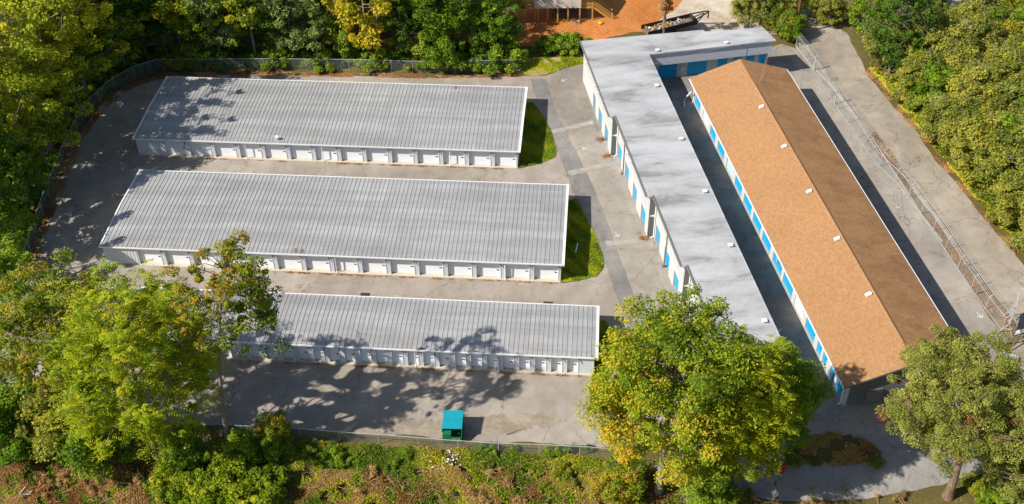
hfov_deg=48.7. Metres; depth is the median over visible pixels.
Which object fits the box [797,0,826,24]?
scrub tree
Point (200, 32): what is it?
tree
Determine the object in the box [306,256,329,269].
roll up door
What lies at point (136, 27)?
tree
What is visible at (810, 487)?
bush
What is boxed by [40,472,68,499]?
bush
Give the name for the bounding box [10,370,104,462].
bush
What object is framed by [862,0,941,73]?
tree
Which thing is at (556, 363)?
roll up door
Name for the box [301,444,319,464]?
bush
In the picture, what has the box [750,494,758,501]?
bush
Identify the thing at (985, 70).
scrub tree
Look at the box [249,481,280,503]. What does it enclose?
bush
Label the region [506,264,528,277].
roll up door
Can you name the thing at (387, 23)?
tree
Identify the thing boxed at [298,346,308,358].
roll up door
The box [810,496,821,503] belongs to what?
bush
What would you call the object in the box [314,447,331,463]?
bush
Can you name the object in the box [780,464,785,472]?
fire hydrant
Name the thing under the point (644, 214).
roll up door
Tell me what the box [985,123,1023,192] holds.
scrub tree
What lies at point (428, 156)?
roll up door
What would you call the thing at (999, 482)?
bush
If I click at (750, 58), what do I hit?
roll up door
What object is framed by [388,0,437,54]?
tree
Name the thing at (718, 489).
bush
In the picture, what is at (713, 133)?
roll up door
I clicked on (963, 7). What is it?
scrub tree
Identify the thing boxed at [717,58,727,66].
roll up door
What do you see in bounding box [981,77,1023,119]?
scrub tree
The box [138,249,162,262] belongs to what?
roll up door
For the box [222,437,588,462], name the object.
weeds
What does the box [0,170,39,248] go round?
tree
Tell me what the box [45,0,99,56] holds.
tree
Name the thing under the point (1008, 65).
scrub tree
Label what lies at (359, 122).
storage building
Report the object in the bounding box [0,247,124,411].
autumn tree
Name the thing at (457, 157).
roll up door
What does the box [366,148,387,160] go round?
roll up door
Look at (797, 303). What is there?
roll up door
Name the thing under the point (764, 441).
feathery tree
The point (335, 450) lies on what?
bush
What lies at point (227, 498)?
bush
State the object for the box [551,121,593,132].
trench patch
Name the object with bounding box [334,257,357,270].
roll up door
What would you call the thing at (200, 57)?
bush
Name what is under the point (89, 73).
tree
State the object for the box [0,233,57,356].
tree
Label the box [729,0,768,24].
scrub tree
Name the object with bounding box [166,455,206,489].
bush
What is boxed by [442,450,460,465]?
litter pile
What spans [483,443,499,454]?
bush
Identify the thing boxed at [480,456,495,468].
bush
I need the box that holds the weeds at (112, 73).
[0,31,159,302]
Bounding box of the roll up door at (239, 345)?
[236,343,246,355]
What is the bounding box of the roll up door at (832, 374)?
[830,368,834,380]
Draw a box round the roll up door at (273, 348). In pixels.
[267,345,277,356]
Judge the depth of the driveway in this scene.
133.12 m
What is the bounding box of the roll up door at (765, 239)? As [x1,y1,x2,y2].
[763,232,770,252]
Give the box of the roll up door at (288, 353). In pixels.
[282,345,293,357]
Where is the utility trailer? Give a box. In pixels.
[641,10,708,34]
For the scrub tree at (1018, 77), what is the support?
on the ground at (930, 494)
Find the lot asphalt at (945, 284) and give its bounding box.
[767,44,1006,409]
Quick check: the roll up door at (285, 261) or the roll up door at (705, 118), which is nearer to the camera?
the roll up door at (285, 261)
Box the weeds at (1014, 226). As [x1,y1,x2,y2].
[869,60,1022,242]
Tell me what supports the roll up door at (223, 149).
in the storage building at (359, 122)
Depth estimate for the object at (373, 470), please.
99.99 m
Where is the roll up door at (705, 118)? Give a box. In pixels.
[703,111,708,126]
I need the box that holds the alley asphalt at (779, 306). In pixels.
[661,74,858,418]
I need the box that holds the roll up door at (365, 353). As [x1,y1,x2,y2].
[361,349,371,361]
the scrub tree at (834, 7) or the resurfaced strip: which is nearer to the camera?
the resurfaced strip
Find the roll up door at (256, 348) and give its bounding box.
[251,344,262,356]
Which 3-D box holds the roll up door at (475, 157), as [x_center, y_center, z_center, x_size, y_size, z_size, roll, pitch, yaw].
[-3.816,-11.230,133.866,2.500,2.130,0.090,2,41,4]
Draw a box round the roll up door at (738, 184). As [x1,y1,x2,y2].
[736,177,741,193]
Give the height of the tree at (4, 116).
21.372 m
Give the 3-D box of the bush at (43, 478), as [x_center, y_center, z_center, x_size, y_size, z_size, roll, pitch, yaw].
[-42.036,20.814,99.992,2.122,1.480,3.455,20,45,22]
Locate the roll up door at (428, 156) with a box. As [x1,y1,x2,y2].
[418,149,438,162]
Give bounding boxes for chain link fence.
[12,59,155,283]
[156,58,519,72]
[220,424,619,454]
[796,33,1010,327]
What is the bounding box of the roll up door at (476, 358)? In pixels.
[471,354,481,366]
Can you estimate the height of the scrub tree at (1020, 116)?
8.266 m
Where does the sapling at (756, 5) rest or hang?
on the ground at (930, 494)
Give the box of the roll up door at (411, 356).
[408,351,418,363]
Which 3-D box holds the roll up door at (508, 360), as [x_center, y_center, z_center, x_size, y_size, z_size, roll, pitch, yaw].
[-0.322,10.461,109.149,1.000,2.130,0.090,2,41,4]
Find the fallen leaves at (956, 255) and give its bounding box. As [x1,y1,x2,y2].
[924,209,1015,332]
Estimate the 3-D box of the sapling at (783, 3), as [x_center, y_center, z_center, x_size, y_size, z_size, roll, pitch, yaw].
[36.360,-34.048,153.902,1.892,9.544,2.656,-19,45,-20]
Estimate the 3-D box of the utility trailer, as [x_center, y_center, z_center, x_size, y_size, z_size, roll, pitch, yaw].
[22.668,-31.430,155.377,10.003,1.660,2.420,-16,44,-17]
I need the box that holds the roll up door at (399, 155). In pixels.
[392,148,412,161]
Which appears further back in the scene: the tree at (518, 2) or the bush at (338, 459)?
the tree at (518, 2)
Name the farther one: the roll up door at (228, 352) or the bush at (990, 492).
the roll up door at (228, 352)
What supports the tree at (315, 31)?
on the ground at (930, 494)
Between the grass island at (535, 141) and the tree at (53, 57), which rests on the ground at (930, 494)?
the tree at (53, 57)
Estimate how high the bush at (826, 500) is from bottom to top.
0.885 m
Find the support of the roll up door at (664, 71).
in the stepped storage building at (682, 216)
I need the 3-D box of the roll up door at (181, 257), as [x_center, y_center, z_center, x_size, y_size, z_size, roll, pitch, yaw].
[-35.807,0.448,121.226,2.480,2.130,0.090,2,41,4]
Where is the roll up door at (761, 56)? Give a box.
[758,54,765,63]
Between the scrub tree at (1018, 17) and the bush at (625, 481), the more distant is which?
the scrub tree at (1018, 17)
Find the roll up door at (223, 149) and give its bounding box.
[215,143,236,155]
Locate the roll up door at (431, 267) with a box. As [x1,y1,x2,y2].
[419,260,442,273]
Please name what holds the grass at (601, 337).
on the grass island
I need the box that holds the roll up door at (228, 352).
[222,343,231,354]
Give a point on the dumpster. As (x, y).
(453, 423)
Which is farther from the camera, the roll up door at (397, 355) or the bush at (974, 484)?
the roll up door at (397, 355)
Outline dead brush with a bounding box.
[0,440,752,503]
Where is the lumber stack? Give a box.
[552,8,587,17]
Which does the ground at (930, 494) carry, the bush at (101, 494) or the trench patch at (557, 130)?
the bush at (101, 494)
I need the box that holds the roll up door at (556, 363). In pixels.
[551,358,561,369]
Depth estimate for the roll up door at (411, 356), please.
109.86 m
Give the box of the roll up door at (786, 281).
[784,274,792,296]
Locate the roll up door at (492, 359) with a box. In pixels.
[487,355,497,366]
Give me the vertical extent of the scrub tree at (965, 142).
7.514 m
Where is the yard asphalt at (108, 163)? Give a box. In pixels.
[0,67,926,448]
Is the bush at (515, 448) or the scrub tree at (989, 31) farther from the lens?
the scrub tree at (989, 31)
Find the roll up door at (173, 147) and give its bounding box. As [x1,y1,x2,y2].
[165,141,186,153]
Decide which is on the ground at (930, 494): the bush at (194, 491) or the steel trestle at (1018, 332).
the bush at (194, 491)
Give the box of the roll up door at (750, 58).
[746,55,754,61]
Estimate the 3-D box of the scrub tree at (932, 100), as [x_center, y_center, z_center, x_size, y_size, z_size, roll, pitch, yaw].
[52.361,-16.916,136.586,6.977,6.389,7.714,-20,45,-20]
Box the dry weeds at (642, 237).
[159,136,680,376]
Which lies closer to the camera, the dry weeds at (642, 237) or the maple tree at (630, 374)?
the maple tree at (630, 374)
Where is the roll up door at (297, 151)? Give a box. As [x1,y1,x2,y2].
[290,145,311,158]
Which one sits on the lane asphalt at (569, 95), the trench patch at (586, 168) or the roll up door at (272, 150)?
the trench patch at (586, 168)
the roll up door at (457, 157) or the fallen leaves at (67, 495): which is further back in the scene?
the roll up door at (457, 157)
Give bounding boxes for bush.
[0,374,42,467]
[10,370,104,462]
[17,471,48,498]
[34,475,53,491]
[39,394,136,483]
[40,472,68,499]
[46,460,76,484]
[56,455,77,475]
[56,464,87,483]
[61,473,72,483]
[83,481,94,494]
[90,477,108,497]
[93,463,121,488]
[124,457,151,484]
[142,461,179,502]
[154,474,184,503]
[157,417,211,471]
[162,52,191,69]
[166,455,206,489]
[166,471,193,503]
[178,483,206,503]
[180,468,229,503]
[187,49,210,66]
[194,457,237,500]
[203,444,253,489]
[205,51,234,70]
[215,473,255,503]
[218,425,263,466]
[218,490,247,503]
[224,475,276,503]
[245,490,276,503]
[246,463,288,502]
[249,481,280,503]
[250,408,293,446]
[253,425,291,467]
[256,47,297,70]
[281,445,296,461]
[297,439,314,452]
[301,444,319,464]
[312,48,335,72]
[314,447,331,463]
[318,454,329,468]
[320,443,343,457]
[322,457,333,467]
[328,451,354,468]
[348,456,364,467]
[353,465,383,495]
[354,47,397,72]
[383,457,400,476]
[398,445,413,459]
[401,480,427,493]
[403,55,422,69]
[411,22,458,70]
[443,51,478,70]
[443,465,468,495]
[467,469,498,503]
[471,47,510,76]
[474,441,490,453]
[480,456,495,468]
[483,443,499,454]
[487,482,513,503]
[488,450,499,458]
[494,48,529,73]
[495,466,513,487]
[504,486,517,498]
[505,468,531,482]
[508,444,518,453]
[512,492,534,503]
[530,38,557,55]
[531,465,544,478]
[537,480,551,492]
[540,445,552,456]
[541,32,567,54]
[544,485,558,497]
[551,446,565,456]
[552,461,571,480]
[554,30,580,55]
[559,476,575,487]
[561,444,573,453]
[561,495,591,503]
[563,31,592,47]
[572,460,588,474]
[581,444,595,452]
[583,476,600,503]
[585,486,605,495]
[587,453,647,503]
[680,457,745,503]
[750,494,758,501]
[782,444,799,458]
[784,454,801,468]
[801,485,818,503]
[807,456,821,465]
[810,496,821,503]
[823,498,835,503]
[839,484,854,503]
[866,454,885,468]
[892,489,907,503]
[960,471,983,495]
[971,473,997,503]
[974,481,1013,503]
[976,479,996,503]
[981,457,1023,503]
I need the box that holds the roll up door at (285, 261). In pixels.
[277,255,301,267]
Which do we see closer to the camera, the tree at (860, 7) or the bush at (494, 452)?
the bush at (494, 452)
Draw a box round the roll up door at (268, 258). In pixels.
[249,254,273,266]
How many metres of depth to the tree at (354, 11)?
146.07 m
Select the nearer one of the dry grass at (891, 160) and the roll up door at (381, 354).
the roll up door at (381, 354)
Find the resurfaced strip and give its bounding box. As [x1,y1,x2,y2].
[531,79,640,327]
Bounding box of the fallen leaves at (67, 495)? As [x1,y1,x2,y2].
[0,481,151,503]
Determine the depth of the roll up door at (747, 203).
125.61 m
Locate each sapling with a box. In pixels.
[750,0,759,27]
[779,0,786,7]
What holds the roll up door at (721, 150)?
in the gabled storage building at (863, 304)
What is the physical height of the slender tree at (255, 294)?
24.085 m
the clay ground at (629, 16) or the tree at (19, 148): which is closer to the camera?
the tree at (19, 148)
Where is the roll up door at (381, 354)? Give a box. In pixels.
[376,350,386,361]
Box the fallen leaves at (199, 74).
[158,72,521,78]
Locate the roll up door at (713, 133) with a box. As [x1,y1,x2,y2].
[711,127,715,141]
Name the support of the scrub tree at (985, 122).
on the ground at (930, 494)
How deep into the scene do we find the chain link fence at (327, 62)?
149.88 m
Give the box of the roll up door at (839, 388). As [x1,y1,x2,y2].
[836,380,842,396]
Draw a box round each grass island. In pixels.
[520,102,555,165]
[561,201,603,281]
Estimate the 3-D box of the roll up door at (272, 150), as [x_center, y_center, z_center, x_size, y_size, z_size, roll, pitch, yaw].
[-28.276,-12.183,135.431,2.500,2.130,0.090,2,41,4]
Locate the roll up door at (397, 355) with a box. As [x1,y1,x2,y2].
[392,350,402,362]
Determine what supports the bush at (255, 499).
on the ground at (930, 494)
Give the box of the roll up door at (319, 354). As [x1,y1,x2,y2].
[314,347,324,358]
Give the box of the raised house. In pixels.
[511,0,612,22]
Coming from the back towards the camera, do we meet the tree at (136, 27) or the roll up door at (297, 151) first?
the tree at (136, 27)
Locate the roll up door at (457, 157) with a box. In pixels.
[443,150,464,163]
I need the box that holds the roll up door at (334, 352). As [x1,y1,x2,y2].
[329,348,339,359]
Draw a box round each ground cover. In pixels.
[0,438,756,503]
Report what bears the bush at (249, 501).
on the ground at (930, 494)
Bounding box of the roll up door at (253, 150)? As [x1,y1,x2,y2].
[240,143,261,156]
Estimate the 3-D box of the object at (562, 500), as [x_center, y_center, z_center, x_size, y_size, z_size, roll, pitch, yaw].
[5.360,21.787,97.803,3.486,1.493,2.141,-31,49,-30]
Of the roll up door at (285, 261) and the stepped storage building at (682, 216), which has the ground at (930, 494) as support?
the stepped storage building at (682, 216)
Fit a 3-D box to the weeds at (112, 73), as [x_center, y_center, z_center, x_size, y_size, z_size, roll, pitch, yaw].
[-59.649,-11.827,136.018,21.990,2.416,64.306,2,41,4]
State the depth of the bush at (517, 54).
149.22 m
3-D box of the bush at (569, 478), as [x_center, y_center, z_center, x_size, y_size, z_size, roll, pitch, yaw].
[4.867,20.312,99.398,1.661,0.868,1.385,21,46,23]
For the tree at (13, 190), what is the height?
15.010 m
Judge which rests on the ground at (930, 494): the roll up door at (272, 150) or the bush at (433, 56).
the bush at (433, 56)
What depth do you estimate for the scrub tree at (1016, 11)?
147.47 m
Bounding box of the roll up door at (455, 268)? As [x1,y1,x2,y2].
[448,262,471,274]
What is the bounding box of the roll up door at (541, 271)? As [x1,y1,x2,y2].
[535,265,557,278]
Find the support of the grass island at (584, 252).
on the yard asphalt at (108, 163)
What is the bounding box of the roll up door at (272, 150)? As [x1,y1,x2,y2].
[265,144,286,157]
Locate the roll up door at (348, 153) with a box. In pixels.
[341,147,361,159]
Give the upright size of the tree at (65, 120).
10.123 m
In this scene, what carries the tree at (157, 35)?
on the ground at (930, 494)
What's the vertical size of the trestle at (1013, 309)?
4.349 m
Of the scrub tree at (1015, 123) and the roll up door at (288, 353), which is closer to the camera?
the roll up door at (288, 353)
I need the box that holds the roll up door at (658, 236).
[657,229,660,244]
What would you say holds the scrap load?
in the utility trailer
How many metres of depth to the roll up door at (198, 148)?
136.12 m
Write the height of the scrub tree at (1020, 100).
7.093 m
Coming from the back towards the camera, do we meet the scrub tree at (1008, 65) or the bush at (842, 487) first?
the scrub tree at (1008, 65)
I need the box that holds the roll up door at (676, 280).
[675,275,678,291]
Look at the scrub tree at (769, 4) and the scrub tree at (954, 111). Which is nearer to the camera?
the scrub tree at (954, 111)
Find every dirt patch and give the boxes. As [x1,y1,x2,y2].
[350,419,442,434]
[467,412,560,434]
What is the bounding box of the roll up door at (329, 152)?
[315,146,336,158]
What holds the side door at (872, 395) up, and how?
in the gabled storage building at (863, 304)
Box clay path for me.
[350,10,514,52]
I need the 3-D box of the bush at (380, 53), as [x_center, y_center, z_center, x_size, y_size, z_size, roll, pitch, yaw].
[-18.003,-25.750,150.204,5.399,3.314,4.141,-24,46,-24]
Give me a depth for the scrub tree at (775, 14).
153.83 m
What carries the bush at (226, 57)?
on the ground at (930, 494)
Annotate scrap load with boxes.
[644,18,686,30]
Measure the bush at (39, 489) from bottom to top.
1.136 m
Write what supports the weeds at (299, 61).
on the ground at (930, 494)
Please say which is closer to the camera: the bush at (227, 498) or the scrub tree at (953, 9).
the bush at (227, 498)
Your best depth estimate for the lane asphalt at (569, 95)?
131.86 m
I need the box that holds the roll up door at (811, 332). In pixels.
[806,320,814,341]
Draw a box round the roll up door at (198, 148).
[189,142,211,154]
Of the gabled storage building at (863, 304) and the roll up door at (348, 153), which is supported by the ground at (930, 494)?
the gabled storage building at (863, 304)
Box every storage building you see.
[98,169,568,282]
[112,287,598,375]
[132,76,527,168]
[580,26,784,351]
[684,59,960,405]
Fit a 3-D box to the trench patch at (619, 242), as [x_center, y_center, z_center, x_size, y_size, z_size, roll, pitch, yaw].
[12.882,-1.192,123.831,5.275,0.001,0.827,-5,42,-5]
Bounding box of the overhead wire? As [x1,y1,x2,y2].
[598,35,768,76]
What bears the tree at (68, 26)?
on the ground at (930, 494)
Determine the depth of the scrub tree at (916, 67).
140.22 m
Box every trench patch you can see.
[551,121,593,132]
[567,162,613,175]
[605,237,653,245]
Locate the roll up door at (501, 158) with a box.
[495,152,515,165]
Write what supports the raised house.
on the clay ground at (629, 16)
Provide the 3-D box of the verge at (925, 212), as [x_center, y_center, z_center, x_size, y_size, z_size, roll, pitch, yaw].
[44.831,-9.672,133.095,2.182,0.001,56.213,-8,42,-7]
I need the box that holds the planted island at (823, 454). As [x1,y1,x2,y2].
[781,434,881,465]
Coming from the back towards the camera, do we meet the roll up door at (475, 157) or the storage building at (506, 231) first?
the roll up door at (475, 157)
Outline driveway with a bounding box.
[799,13,1023,383]
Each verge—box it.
[521,53,582,75]
[797,48,1022,338]
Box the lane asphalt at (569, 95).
[546,64,673,353]
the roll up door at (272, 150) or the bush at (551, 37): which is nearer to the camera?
the roll up door at (272, 150)
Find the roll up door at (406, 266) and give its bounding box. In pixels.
[391,259,414,272]
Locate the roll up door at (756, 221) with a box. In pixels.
[754,214,760,232]
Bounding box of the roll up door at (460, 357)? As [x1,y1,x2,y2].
[456,353,465,365]
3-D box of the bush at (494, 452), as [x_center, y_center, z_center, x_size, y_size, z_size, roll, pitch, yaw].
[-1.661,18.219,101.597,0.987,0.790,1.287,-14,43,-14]
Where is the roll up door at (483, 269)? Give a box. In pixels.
[477,263,499,275]
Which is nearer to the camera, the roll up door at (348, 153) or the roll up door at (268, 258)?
the roll up door at (268, 258)
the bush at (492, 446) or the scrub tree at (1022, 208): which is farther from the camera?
the scrub tree at (1022, 208)
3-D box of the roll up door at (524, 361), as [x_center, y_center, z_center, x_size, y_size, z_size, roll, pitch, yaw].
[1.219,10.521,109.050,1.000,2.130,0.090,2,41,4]
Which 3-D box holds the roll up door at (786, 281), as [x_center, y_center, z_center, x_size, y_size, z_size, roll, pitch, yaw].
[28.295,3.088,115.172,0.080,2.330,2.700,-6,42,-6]
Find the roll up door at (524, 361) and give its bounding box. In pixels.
[519,356,529,368]
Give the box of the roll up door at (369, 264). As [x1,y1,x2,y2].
[362,258,385,271]
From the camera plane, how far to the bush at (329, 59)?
150.07 m
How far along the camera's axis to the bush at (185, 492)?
97.74 m
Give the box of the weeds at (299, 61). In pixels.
[156,42,522,69]
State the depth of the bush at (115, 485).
99.78 m
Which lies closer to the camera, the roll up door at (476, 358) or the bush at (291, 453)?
the bush at (291, 453)
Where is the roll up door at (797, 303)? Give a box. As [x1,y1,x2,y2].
[795,297,803,317]
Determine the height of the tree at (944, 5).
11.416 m
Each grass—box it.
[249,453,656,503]
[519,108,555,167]
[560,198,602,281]
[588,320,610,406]
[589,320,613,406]
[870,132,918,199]
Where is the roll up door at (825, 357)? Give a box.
[823,354,826,366]
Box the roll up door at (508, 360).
[503,355,513,367]
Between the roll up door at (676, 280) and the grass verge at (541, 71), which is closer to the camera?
the roll up door at (676, 280)
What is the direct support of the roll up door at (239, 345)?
in the storage building at (520, 337)
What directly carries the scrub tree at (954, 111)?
on the ground at (930, 494)
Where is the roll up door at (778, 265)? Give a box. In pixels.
[773,254,781,275]
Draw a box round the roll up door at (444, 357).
[440,352,449,364]
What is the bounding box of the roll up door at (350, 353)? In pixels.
[345,348,355,360]
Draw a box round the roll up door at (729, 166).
[727,159,733,177]
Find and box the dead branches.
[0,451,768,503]
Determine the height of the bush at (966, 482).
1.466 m
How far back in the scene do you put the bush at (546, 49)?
151.94 m
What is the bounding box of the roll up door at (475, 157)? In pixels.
[469,151,489,164]
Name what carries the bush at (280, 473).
on the ground at (930, 494)
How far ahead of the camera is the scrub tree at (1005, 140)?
124.90 m
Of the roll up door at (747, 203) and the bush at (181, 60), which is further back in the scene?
the bush at (181, 60)
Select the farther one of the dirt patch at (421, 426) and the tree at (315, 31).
the tree at (315, 31)
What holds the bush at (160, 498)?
on the ground at (930, 494)
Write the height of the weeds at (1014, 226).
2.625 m
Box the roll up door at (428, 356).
[424,352,433,363]
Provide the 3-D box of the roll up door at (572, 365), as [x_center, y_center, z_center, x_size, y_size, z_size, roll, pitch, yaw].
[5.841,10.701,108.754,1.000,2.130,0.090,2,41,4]
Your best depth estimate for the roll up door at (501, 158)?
133.75 m
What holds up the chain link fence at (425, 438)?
on the ground at (930, 494)
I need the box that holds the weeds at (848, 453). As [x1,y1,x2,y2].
[781,431,876,465]
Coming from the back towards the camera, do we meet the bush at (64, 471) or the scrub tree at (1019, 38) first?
the scrub tree at (1019, 38)
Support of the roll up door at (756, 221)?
in the gabled storage building at (863, 304)
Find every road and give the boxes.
[634,381,1011,503]
[898,0,960,22]
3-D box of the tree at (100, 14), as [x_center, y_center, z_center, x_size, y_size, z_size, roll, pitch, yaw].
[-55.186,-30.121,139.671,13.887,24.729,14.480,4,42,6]
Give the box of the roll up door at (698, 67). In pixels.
[686,60,706,75]
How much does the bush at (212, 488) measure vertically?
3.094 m
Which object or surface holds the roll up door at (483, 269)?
in the storage building at (506, 231)
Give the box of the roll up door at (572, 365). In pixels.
[567,358,577,370]
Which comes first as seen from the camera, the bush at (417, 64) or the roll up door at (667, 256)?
the roll up door at (667, 256)
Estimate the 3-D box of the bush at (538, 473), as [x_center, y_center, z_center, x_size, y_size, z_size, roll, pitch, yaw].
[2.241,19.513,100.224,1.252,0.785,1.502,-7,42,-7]
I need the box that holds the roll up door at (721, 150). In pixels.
[718,141,724,159]
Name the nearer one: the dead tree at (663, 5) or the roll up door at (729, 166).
the roll up door at (729, 166)
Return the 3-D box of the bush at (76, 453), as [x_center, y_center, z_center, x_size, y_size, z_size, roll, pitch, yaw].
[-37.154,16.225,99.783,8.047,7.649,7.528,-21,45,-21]
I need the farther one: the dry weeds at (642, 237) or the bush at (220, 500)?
the dry weeds at (642, 237)
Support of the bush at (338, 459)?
on the ground at (930, 494)
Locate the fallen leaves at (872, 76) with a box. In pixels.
[865,68,1023,254]
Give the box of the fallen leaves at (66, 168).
[31,72,158,256]
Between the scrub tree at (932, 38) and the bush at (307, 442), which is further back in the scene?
the scrub tree at (932, 38)
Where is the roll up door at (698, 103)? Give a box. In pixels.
[696,97,700,110]
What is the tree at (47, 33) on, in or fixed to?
on the ground at (930, 494)
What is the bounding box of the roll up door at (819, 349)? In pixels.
[817,342,821,354]
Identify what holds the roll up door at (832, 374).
in the gabled storage building at (863, 304)
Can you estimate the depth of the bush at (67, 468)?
100.76 m
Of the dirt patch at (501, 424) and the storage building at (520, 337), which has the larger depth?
the storage building at (520, 337)
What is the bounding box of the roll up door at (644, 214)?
[642,208,645,223]
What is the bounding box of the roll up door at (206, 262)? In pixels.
[194,252,216,264]
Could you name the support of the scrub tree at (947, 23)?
on the ground at (930, 494)
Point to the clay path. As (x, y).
(385, 46)
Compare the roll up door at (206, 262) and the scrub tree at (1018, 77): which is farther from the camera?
the scrub tree at (1018, 77)
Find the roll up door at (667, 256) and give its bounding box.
[666,252,669,268]
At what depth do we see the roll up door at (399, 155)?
134.53 m
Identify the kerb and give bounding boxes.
[796,46,942,241]
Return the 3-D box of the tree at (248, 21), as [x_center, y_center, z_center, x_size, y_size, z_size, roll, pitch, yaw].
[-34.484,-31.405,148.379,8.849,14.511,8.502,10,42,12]
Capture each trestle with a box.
[1000,289,1021,336]
[1005,329,1023,350]
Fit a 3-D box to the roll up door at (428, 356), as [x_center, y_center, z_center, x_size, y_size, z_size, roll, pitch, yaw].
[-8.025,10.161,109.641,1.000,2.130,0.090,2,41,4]
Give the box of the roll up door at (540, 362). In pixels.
[535,357,545,368]
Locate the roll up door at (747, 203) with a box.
[744,195,751,214]
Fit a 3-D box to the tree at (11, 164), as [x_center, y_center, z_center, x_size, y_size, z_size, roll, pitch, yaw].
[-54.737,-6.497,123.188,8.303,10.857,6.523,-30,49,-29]
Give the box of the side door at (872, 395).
[863,388,882,403]
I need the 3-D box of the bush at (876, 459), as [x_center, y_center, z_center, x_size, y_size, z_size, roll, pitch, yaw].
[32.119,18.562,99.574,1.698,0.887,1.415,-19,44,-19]
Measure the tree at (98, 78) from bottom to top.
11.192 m
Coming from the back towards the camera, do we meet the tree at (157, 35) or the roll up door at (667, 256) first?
the tree at (157, 35)
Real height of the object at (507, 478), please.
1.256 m
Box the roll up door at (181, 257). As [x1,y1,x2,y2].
[165,250,189,263]
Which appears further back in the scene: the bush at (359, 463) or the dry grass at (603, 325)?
the dry grass at (603, 325)
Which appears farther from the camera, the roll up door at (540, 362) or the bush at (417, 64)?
the bush at (417, 64)
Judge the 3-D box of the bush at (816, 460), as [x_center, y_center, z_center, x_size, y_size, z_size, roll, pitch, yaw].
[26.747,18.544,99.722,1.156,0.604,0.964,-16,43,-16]
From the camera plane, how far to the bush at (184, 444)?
99.42 m
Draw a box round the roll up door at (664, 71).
[658,64,676,77]
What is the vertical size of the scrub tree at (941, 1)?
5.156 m
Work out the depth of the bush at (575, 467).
100.16 m
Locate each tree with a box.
[0,0,73,71]
[0,0,79,52]
[0,0,94,152]
[0,0,111,112]
[0,15,37,124]
[0,21,53,144]
[0,23,81,186]
[0,107,12,151]
[0,112,35,191]
[0,132,47,194]
[0,149,49,223]
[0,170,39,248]
[0,181,21,247]
[0,201,28,285]
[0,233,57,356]
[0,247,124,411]
[0,331,49,428]
[3,88,66,168]
[5,0,129,96]
[28,254,235,465]
[33,15,98,105]
[35,85,71,134]
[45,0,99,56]
[73,13,115,82]
[76,0,150,70]
[91,0,121,28]
[107,0,167,56]
[123,0,187,57]
[135,0,205,47]
[159,229,290,449]
[170,0,216,56]
[175,0,248,59]
[206,0,283,57]
[207,0,258,53]
[231,0,306,49]
[254,0,325,57]
[283,0,336,53]
[301,0,329,38]
[320,0,393,60]
[322,0,359,62]
[332,0,370,9]
[365,0,413,47]
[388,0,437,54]
[407,0,469,51]
[436,0,483,51]
[454,0,495,30]
[468,2,499,58]
[477,0,523,51]
[503,0,526,22]
[574,283,781,495]
[654,0,673,33]
[670,324,812,497]
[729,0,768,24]
[732,341,835,465]
[745,0,788,27]
[761,1,802,40]
[774,8,807,40]
[779,0,808,15]
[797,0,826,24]
[810,0,853,24]
[847,0,896,42]
[861,14,917,66]
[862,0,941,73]
[874,323,1023,501]
[885,22,932,64]
[888,0,949,23]
[890,48,947,102]
[894,36,935,77]
[906,21,998,66]
[906,61,958,112]
[912,88,973,128]
[914,9,985,39]
[917,6,959,32]
[917,92,979,149]
[918,5,962,19]
[926,48,962,81]
[930,0,947,6]
[933,39,997,71]
[937,110,1017,164]
[938,14,996,64]
[938,105,1015,183]
[942,0,984,23]
[943,59,980,91]
[944,3,1006,49]
[945,58,1012,111]
[949,0,1014,30]
[949,78,1022,120]
[971,125,1023,184]
[972,43,1013,72]
[974,45,1023,95]
[975,383,1023,495]
[976,103,1013,146]
[978,37,1001,54]
[980,150,994,190]
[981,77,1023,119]
[985,0,1023,13]
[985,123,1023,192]
[985,165,1023,226]
[989,4,1023,40]
[990,111,1023,166]
[994,4,1023,36]
[996,24,1023,48]
[998,68,1023,103]
[1000,4,1023,19]
[1000,32,1023,60]
[1004,223,1023,251]
[1007,75,1023,106]
[1007,104,1023,125]
[1011,197,1023,228]
[1012,82,1023,108]
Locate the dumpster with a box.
[441,410,464,442]
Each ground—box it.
[0,0,1023,503]
[504,0,682,47]
[659,0,811,33]
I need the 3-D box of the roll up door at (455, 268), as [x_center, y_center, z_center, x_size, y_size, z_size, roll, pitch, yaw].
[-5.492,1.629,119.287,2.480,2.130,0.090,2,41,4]

